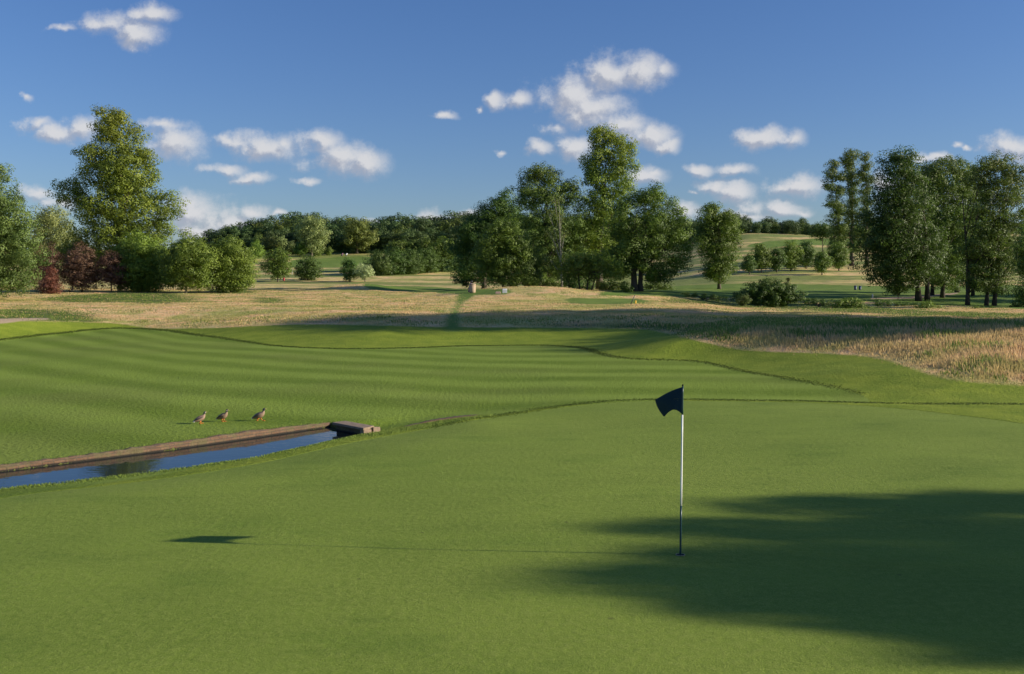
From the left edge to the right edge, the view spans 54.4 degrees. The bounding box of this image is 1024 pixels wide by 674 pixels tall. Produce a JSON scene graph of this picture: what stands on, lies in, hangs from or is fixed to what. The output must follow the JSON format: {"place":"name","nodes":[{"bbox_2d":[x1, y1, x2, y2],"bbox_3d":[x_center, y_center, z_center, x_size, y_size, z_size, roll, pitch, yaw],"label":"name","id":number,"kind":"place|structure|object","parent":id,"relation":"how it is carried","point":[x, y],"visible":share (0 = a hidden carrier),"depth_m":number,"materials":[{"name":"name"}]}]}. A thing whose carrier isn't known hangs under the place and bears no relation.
{"place":"outdoors","nodes":[
{"label":"outdoors","id":0,"kind":"place"},
{"bbox_2d":[0,427,356,488],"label":"water","id":1,"kind":"structure","parent":0,"point":[193,456],"depth_m":20.67,"materials":[{"name":"blue liquid"}]},
{"bbox_2d":[0,414,497,490],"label":"bank grass","id":2,"kind":"structure","parent":0,"point":[394,429],"depth_m":21.89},
{"bbox_2d":[0,328,868,497],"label":"fairway","id":3,"kind":"structure","parent":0,"point":[84,392],"depth_m":33.70,"materials":[{"name":"plant"}]},
{"bbox_2d":[0,422,330,471],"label":"brick wall","id":4,"kind":"structure","parent":3,"relation":"on","point":[214,439],"depth_m":21.74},
{"bbox_2d":[332,421,379,433],"bbox_3d":[-3.823,2.378,24.360,0.501,0.519,1.345,-3,4,-44],"label":"culvert","id":5,"kind":"object","parent":3,"relation":"on","point":[351,427],"visible":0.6,"depth_m":24.17,"materials":[{"name":"concrete"}]},
{"bbox_2d":[405,414,477,426],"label":"earth bank","id":6,"kind":"structure","parent":3,"relation":"on","point":[434,420],"depth_m":25.18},
{"bbox_2d":[0,327,1023,430],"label":"fringe grass","id":7,"kind":"structure","parent":3,"relation":"on","point":[592,350],"depth_m":39.79,"materials":[{"name":"plant"}]},
{"bbox_2d":[0,293,956,323],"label":"path","id":8,"kind":"structure","parent":0,"point":[6,320],"depth_m":68.42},
{"bbox_2d":[0,401,1023,673],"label":"putting green","id":9,"kind":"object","parent":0,"point":[834,539],"visible":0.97,"depth_m":12.61,"materials":[{"name":"plant"}]},
{"bbox_2d":[655,384,683,554],"bbox_3d":[1.982,1.704,12.638,0.131,2.257,0.470,-1,3,-24],"label":"flagstick","id":10,"kind":"object","parent":9,"relation":"on","point":[666,403],"visible":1,"depth_m":12.48,"materials":[{"name":"blue fabric"}]},
{"bbox_2d":[0,320,1023,490],"bbox_3d":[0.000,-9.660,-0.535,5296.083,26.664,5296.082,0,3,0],"label":"rough grass","id":11,"kind":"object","parent":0,"point":[873,379],"visible":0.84,"depth_m":44.67,"materials":[{"name":"plant"}]},
{"bbox_2d":[0,233,1023,384],"bbox_3d":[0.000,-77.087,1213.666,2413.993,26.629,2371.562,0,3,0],"label":"meadow","id":12,"kind":"structure","parent":0,"point":[333,277],"depth_m":102.02,"materials":[{"name":"plant"}]},
{"bbox_2d":[0,163,56,297],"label":"tree","id":13,"kind":"object","parent":12,"relation":"on","point":[14,244],"visible":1,"depth_m":98.57,"materials":[{"name":"green plant"}]},
{"bbox_2d":[25,241,66,291],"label":"shrub","id":14,"kind":"object","parent":12,"relation":"on","point":[53,259],"visible":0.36,"depth_m":128.79,"materials":[{"name":"green plant"}]},
{"bbox_2d":[36,265,66,293],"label":"copper shrub","id":15,"kind":"object","parent":12,"relation":"on","point":[50,287],"visible":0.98,"depth_m":121.37,"materials":[{"name":"red plant"}]},
{"bbox_2d":[26,203,79,267],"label":"willow","id":16,"kind":"object","parent":12,"relation":"on","point":[50,223],"visible":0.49,"depth_m":172.33,"materials":[{"name":"green plant"}]},
{"bbox_2d":[50,236,103,289],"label":"tree","id":17,"kind":"object","parent":12,"relation":"on","point":[67,245],"visible":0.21,"depth_m":143.49,"materials":[{"name":"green plant"}]},
{"bbox_2d":[55,241,107,291],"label":"copper shrub","id":18,"kind":"object","parent":12,"relation":"on","point":[80,273],"visible":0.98,"depth_m":129.46,"materials":[{"name":"red plant"}]},
{"bbox_2d":[91,250,131,291],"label":"copper shrub","id":19,"kind":"object","parent":12,"relation":"on","point":[110,267],"visible":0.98,"depth_m":129.86,"materials":[{"name":"red plant"}]},
{"bbox_2d":[43,104,190,290],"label":"tall tree","id":20,"kind":"object","parent":12,"relation":"on","point":[124,186],"visible":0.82,"depth_m":137.54,"materials":[{"name":"green plant"}]},
{"bbox_2d":[102,228,174,291],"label":"leafy tree","id":21,"kind":"object","parent":12,"relation":"on","point":[142,264],"visible":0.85,"depth_m":131.47,"materials":[{"name":"green plant"}]},
{"bbox_2d":[153,226,228,292],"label":"leafy tree","id":22,"kind":"object","parent":12,"relation":"on","point":[187,260],"visible":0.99,"depth_m":127.91,"materials":[{"name":"green plant"}]},
{"bbox_2d":[211,226,238,239],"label":"tree","id":23,"kind":"object","parent":12,"relation":"on","point":[224,233],"visible":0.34,"depth_m":412.52,"materials":[{"name":"green plant"}]},
{"bbox_2d":[207,234,260,292],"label":"leafy tree","id":24,"kind":"object","parent":12,"relation":"on","point":[238,265],"visible":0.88,"depth_m":131.13,"materials":[{"name":"green plant"}]},
{"bbox_2d":[227,226,243,241],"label":"tree","id":25,"kind":"object","parent":12,"relation":"on","point":[234,233],"visible":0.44,"depth_m":412.20,"materials":[{"name":"green plant"}]},
{"bbox_2d":[239,225,253,245],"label":"tree","id":26,"kind":"object","parent":12,"relation":"on","point":[246,231],"visible":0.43,"depth_m":413.64,"materials":[{"name":"green plant"}]},
{"bbox_2d":[244,222,267,237],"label":"tree","id":27,"kind":"object","parent":12,"relation":"on","point":[255,228],"visible":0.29,"depth_m":415.95,"materials":[{"name":"green plant"}]},
{"bbox_2d":[247,241,266,259],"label":"tree","id":28,"kind":"object","parent":12,"relation":"on","point":[259,252],"visible":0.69,"depth_m":355.37,"materials":[{"name":"green plant"}]},
{"bbox_2d":[256,222,274,237],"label":"tree","id":29,"kind":"object","parent":12,"relation":"on","point":[268,226],"visible":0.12,"depth_m":414.29,"materials":[{"name":"green plant"}]},
{"bbox_2d":[259,215,277,227],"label":"tree","id":30,"kind":"object","parent":12,"relation":"on","point":[267,220],"visible":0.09,"depth_m":428.80,"materials":[{"name":"green plant"}]},
{"bbox_2d":[259,234,280,254],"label":"tree","id":31,"kind":"object","parent":12,"relation":"on","point":[268,244],"visible":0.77,"depth_m":387.54,"materials":[{"name":"green plant"}]},
{"bbox_2d":[263,228,280,253],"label":"tree","id":32,"kind":"object","parent":12,"relation":"on","point":[272,233],"visible":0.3,"depth_m":399.63,"materials":[{"name":"green plant"}]},
{"bbox_2d":[258,246,293,281],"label":"round tree","id":33,"kind":"object","parent":12,"relation":"on","point":[277,259],"visible":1,"depth_m":235.94,"materials":[{"name":"green plant"}]},
{"bbox_2d":[272,235,289,251],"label":"tree","id":34,"kind":"object","parent":12,"relation":"on","point":[281,240],"visible":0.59,"depth_m":396.46,"materials":[{"name":"green plant"}]},
{"bbox_2d":[266,218,295,249],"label":"tree","id":35,"kind":"object","parent":12,"relation":"on","point":[276,226],"visible":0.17,"depth_m":411.82,"materials":[{"name":"green plant"}]},
{"bbox_2d":[275,227,292,252],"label":"tree","id":36,"kind":"object","parent":12,"relation":"on","point":[286,234],"visible":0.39,"depth_m":402.46,"materials":[{"name":"green plant"}]},
{"bbox_2d":[290,242,308,256],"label":"tree","id":37,"kind":"object","parent":12,"relation":"on","point":[300,250],"visible":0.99,"depth_m":381.61,"materials":[{"name":"green plant"}]},
{"bbox_2d":[292,254,324,280],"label":"round tree","id":38,"kind":"object","parent":12,"relation":"on","point":[307,269],"visible":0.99,"depth_m":244.28,"materials":[{"name":"green plant"}]},
{"bbox_2d":[292,213,332,256],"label":"willow","id":39,"kind":"object","parent":12,"relation":"on","point":[310,239],"visible":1,"depth_m":381.56,"materials":[{"name":"green plant"}]},
{"bbox_2d":[323,224,345,249],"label":"tree","id":40,"kind":"object","parent":12,"relation":"on","point":[335,231],"visible":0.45,"depth_m":412.63,"materials":[{"name":"green plant"}]},
{"bbox_2d":[334,232,349,252],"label":"tree","id":41,"kind":"object","parent":12,"relation":"on","point":[342,249],"visible":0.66,"depth_m":402.69,"materials":[{"name":"green plant"}]},
{"bbox_2d":[337,257,357,280],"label":"round tree","id":42,"kind":"object","parent":12,"relation":"on","point":[347,270],"visible":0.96,"depth_m":236.69,"materials":[{"name":"green plant"}]},
{"bbox_2d":[339,215,379,253],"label":"oak","id":43,"kind":"object","parent":12,"relation":"on","point":[352,225],"visible":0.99,"depth_m":395.73,"materials":[{"name":"green plant"}]},
{"bbox_2d":[352,263,374,279],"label":"grey tree","id":44,"kind":"object","parent":12,"relation":"on","point":[365,272],"visible":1,"depth_m":234.82,"materials":[{"name":"green plant"}]},
{"bbox_2d":[362,249,398,275],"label":"bush","id":45,"kind":"object","parent":12,"relation":"on","point":[378,264],"visible":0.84,"depth_m":264.95,"materials":[{"name":"green plant"}]},
{"bbox_2d":[383,239,407,253],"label":"tree","id":46,"kind":"object","parent":12,"relation":"on","point":[394,244],"visible":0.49,"depth_m":282.15,"materials":[{"name":"green plant"}]},
{"bbox_2d":[380,246,411,274],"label":"bush","id":47,"kind":"object","parent":12,"relation":"on","point":[397,257],"visible":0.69,"depth_m":267.98,"materials":[{"name":"green plant"}]},
{"bbox_2d":[396,228,418,241],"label":"tree","id":48,"kind":"object","parent":12,"relation":"on","point":[407,235],"visible":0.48,"depth_m":398.91,"materials":[{"name":"green plant"}]},
{"bbox_2d":[397,247,428,274],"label":"bush","id":49,"kind":"object","parent":12,"relation":"on","point":[416,263],"visible":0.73,"depth_m":270.81,"materials":[{"name":"green plant"}]},
{"bbox_2d":[401,239,426,252],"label":"tree","id":50,"kind":"object","parent":12,"relation":"on","point":[410,244],"visible":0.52,"depth_m":282.25,"materials":[{"name":"green plant"}]},
{"bbox_2d":[407,218,432,238],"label":"tree","id":51,"kind":"object","parent":12,"relation":"on","point":[417,225],"visible":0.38,"depth_m":412.04,"materials":[{"name":"green plant"}]},
{"bbox_2d":[412,231,431,241],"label":"tree","id":52,"kind":"object","parent":12,"relation":"on","point":[421,235],"visible":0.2,"depth_m":399.49,"materials":[{"name":"green plant"}]},
{"bbox_2d":[413,235,441,255],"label":"tree","id":53,"kind":"object","parent":12,"relation":"on","point":[426,242],"visible":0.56,"depth_m":281.86,"materials":[{"name":"green plant"}]},
{"bbox_2d":[415,244,444,273],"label":"bush","id":54,"kind":"object","parent":12,"relation":"on","point":[431,265],"visible":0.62,"depth_m":277.12,"materials":[{"name":"green plant"}]},
{"bbox_2d":[421,226,440,241],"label":"tree","id":55,"kind":"object","parent":12,"relation":"on","point":[432,234],"visible":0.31,"depth_m":403.99,"materials":[{"name":"green plant"}]},
{"bbox_2d":[429,235,454,266],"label":"tree","id":56,"kind":"object","parent":12,"relation":"on","point":[440,244],"visible":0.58,"depth_m":282.17,"materials":[{"name":"green plant"}]},
{"bbox_2d":[433,210,459,225],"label":"tree","id":57,"kind":"object","parent":12,"relation":"on","point":[449,215],"visible":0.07,"depth_m":432.75,"materials":[{"name":"green plant"}]},
{"bbox_2d":[435,249,459,271],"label":"bush","id":58,"kind":"object","parent":12,"relation":"on","point":[445,263],"visible":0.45,"depth_m":283.76,"materials":[{"name":"green plant"}]},
{"bbox_2d":[437,215,466,241],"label":"tree","id":59,"kind":"object","parent":12,"relation":"on","point":[452,224],"visible":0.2,"depth_m":413.34,"materials":[{"name":"green plant"}]},
{"bbox_2d":[450,271,496,288],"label":"shrub","id":60,"kind":"object","parent":12,"relation":"on","point":[466,281],"visible":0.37,"depth_m":188.74,"materials":[{"name":"green plant"}]},
{"bbox_2d":[442,186,535,288],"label":"dark tree","id":61,"kind":"object","parent":12,"relation":"on","point":[470,227],"visible":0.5,"depth_m":173.49,"materials":[{"name":"green plant"}]},
{"bbox_2d":[465,211,551,287],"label":"feathery tree","id":62,"kind":"object","parent":12,"relation":"on","point":[517,246],"visible":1,"depth_m":136.02,"materials":[{"name":"green plant"}]},
{"bbox_2d":[0,283,1023,385],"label":"tall grass","id":63,"kind":"structure","parent":12,"relation":"on","point":[908,341],"depth_m":67.08,"materials":[{"name":"plant"}]},
{"bbox_2d":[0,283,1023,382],"bbox_3d":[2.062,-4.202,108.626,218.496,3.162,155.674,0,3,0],"label":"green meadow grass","id":64,"kind":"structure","parent":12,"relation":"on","point":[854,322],"depth_m":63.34,"materials":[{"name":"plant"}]},
{"bbox_2d":[511,215,571,285],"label":"dark tree","id":65,"kind":"object","parent":12,"relation":"on","point":[541,241],"visible":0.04,"depth_m":180.56,"materials":[{"name":"green plant"}]},
{"bbox_2d":[519,273,564,286],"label":"shrub","id":66,"kind":"object","parent":12,"relation":"on","point":[543,280],"visible":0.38,"depth_m":149.04,"materials":[{"name":"green plant"}]},
{"bbox_2d":[506,162,593,283],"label":"alder","id":67,"kind":"object","parent":12,"relation":"on","point":[536,196],"visible":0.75,"depth_m":155.57,"materials":[{"name":"green plant"}]},
{"bbox_2d":[541,195,573,286],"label":"bare tree","id":68,"kind":"object","parent":12,"relation":"on","point":[559,229],"visible":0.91,"depth_m":135.46,"materials":[{"name":"green plant"}]},
{"bbox_2d":[557,276,595,289],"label":"shrub","id":69,"kind":"object","parent":12,"relation":"on","point":[576,286],"visible":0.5,"depth_m":151.23,"materials":[{"name":"green plant"}]},
{"bbox_2d":[551,248,624,289],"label":"bush","id":70,"kind":"object","parent":12,"relation":"on","point":[594,262],"visible":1,"depth_m":131.04,"materials":[{"name":"green plant"}]},
{"bbox_2d":[569,122,642,288],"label":"lime tree","id":71,"kind":"object","parent":12,"relation":"on","point":[596,176],"visible":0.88,"depth_m":157.62,"materials":[{"name":"green plant"}]},
{"bbox_2d":[565,215,647,282],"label":"dark tree","id":72,"kind":"object","parent":12,"relation":"on","point":[607,278],"visible":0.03,"depth_m":182.12,"materials":[{"name":"green plant"}]},
{"bbox_2d":[594,277,622,289],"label":"shrub","id":73,"kind":"object","parent":12,"relation":"on","point":[603,285],"visible":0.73,"depth_m":149.07,"materials":[{"name":"green plant"}]},
{"bbox_2d":[680,291,727,301],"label":"bush","id":74,"kind":"object","parent":12,"relation":"on","point":[704,296],"visible":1,"depth_m":121.84,"materials":[{"name":"green plant"}]},
{"bbox_2d":[735,292,751,306],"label":"bush","id":75,"kind":"object","parent":12,"relation":"on","point":[742,302],"visible":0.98,"depth_m":103.79,"materials":[{"name":"green plant"}]},
{"bbox_2d":[739,254,758,273],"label":"tree","id":76,"kind":"object","parent":12,"relation":"on","point":[749,264],"visible":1,"depth_m":232.78,"materials":[{"name":"green plant"}]},
{"bbox_2d":[748,243,775,272],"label":"tree","id":77,"kind":"object","parent":12,"relation":"on","point":[761,257],"visible":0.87,"depth_m":237.34,"materials":[{"name":"green plant"}]},
{"bbox_2d":[730,275,807,306],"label":"bush","id":78,"kind":"object","parent":12,"relation":"on","point":[777,294],"visible":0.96,"depth_m":110.93,"materials":[{"name":"green plant"}]},
{"bbox_2d":[768,246,788,271],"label":"tree","id":79,"kind":"object","parent":12,"relation":"on","point":[779,259],"visible":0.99,"depth_m":238.41,"materials":[{"name":"green plant"}]},
{"bbox_2d":[781,222,792,233],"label":"tree","id":80,"kind":"object","parent":12,"relation":"on","point":[788,228],"visible":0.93,"depth_m":423.16,"materials":[{"name":"green plant"}]},
{"bbox_2d":[779,239,804,270],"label":"tree","id":81,"kind":"object","parent":12,"relation":"on","point":[789,250],"visible":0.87,"depth_m":242.29,"materials":[{"name":"green plant"}]},
{"bbox_2d":[795,239,817,268],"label":"tree","id":82,"kind":"object","parent":12,"relation":"on","point":[807,256],"visible":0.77,"depth_m":250.49,"materials":[{"name":"green plant"}]},
{"bbox_2d":[800,297,833,306],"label":"bush","id":83,"kind":"object","parent":12,"relation":"on","point":[822,302],"visible":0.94,"depth_m":107.84,"materials":[{"name":"green plant"}]},
{"bbox_2d":[806,221,832,250],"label":"dark tree","id":84,"kind":"object","parent":12,"relation":"on","point":[823,226],"visible":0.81,"depth_m":272.98,"materials":[{"name":"green plant"}]},
{"bbox_2d":[809,250,833,274],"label":"tree","id":85,"kind":"object","parent":12,"relation":"on","point":[821,264],"visible":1,"depth_m":229.14,"materials":[{"name":"green plant"}]},
{"bbox_2d":[821,159,851,248],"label":"poplar","id":86,"kind":"object","parent":12,"relation":"on","point":[839,228],"visible":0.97,"depth_m":259.42,"materials":[{"name":"green plant"}]},
{"bbox_2d":[827,241,850,270],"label":"tree","id":87,"kind":"object","parent":12,"relation":"on","point":[839,258],"visible":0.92,"depth_m":242.44,"materials":[{"name":"green plant"}]},
{"bbox_2d":[837,148,863,265],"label":"poplar","id":88,"kind":"object","parent":12,"relation":"on","point":[850,165],"visible":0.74,"depth_m":263.29,"materials":[{"name":"green plant"}]},
{"bbox_2d":[828,297,872,307],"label":"bush","id":89,"kind":"object","parent":12,"relation":"on","point":[841,303],"visible":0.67,"depth_m":98.45,"materials":[{"name":"green plant"}]},
{"bbox_2d":[851,151,879,265],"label":"poplar","id":90,"kind":"object","parent":12,"relation":"on","point":[864,176],"visible":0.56,"depth_m":259.35,"materials":[{"name":"green plant"}]},
{"bbox_2d":[873,298,918,306],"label":"bush","id":91,"kind":"object","parent":12,"relation":"on","point":[881,303],"visible":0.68,"depth_m":107.65,"materials":[{"name":"green plant"}]},
{"bbox_2d":[914,299,945,308],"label":"bush","id":92,"kind":"object","parent":12,"relation":"on","point":[928,304],"visible":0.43,"depth_m":96.82,"materials":[{"name":"green plant"}]},
{"bbox_2d":[0,0,1023,248],"label":"sky","id":93,"kind":"structure","parent":0,"point":[371,109],"materials":[{"name":"blue"}]},
{"bbox_2d":[290,238,1023,331],"bbox_3d":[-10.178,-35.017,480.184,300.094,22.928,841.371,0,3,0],"label":"mown grass","id":94,"kind":"structure","parent":0,"point":[829,292],"depth_m":141.69,"materials":[{"name":"plant"}]},
{"bbox_2d":[369,219,393,246],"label":"tree","id":95,"kind":"object","parent":94,"relation":"on","point":[381,228],"visible":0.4,"depth_m":414.03,"materials":[{"name":"green plant"}]},
{"bbox_2d":[378,230,397,251],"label":"tree","id":96,"kind":"object","parent":94,"relation":"on","point":[386,236],"visible":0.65,"depth_m":401.94,"materials":[{"name":"green plant"}]},
{"bbox_2d":[386,212,414,231],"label":"tree","id":97,"kind":"object","parent":94,"relation":"on","point":[399,218],"visible":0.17,"depth_m":430.52,"materials":[{"name":"green plant"}]},
{"bbox_2d":[400,215,421,226],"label":"tree","id":98,"kind":"object","parent":94,"relation":"on","point":[407,221],"visible":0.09,"depth_m":428.28,"materials":[{"name":"green plant"}]},
{"bbox_2d":[619,280,633,291],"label":"shrub","id":99,"kind":"object","parent":94,"relation":"on","point":[624,287],"visible":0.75,"depth_m":135.39,"materials":[{"name":"green plant"}]},
{"bbox_2d":[598,179,698,291],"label":"broad tree","id":100,"kind":"object","parent":94,"relation":"on","point":[640,249],"visible":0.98,"depth_m":136.18,"materials":[{"name":"green plant"}]},
{"bbox_2d":[643,280,675,289],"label":"shrub","id":101,"kind":"object","parent":94,"relation":"on","point":[649,286],"visible":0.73,"depth_m":151.17,"materials":[{"name":"green plant"}]},
{"bbox_2d":[691,201,744,288],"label":"oval tree","id":102,"kind":"object","parent":94,"relation":"on","point":[720,265],"visible":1,"depth_m":173.72,"materials":[{"name":"green plant"}]},
{"bbox_2d":[842,144,950,300],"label":"tree","id":103,"kind":"object","parent":94,"relation":"on","point":[890,248],"visible":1,"depth_m":124.01,"materials":[{"name":"green plant"}]},
{"bbox_2d":[908,161,953,294],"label":"leafy tree","id":104,"kind":"object","parent":94,"relation":"on","point":[932,288],"visible":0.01,"depth_m":140.82,"materials":[{"name":"green plant"}]},
{"bbox_2d":[917,154,991,297],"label":"tree","id":105,"kind":"object","parent":94,"relation":"on","point":[939,178],"visible":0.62,"depth_m":131.72,"materials":[{"name":"green plant"}]},
{"bbox_2d":[951,162,989,295],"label":"leafy tree","id":106,"kind":"object","parent":94,"relation":"on","point":[973,291],"visible":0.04,"depth_m":138.85,"materials":[{"name":"green plant"}]},
{"bbox_2d":[948,149,1023,305],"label":"stemmed tree","id":107,"kind":"object","parent":94,"relation":"on","point":[995,271],"visible":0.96,"depth_m":114.48,"materials":[{"name":"green plant"}]},
{"bbox_2d":[1002,222,1023,306],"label":"dark tree","id":108,"kind":"object","parent":94,"relation":"on","point":[1019,251],"visible":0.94,"depth_m":99.24,"materials":[{"name":"green plant"}]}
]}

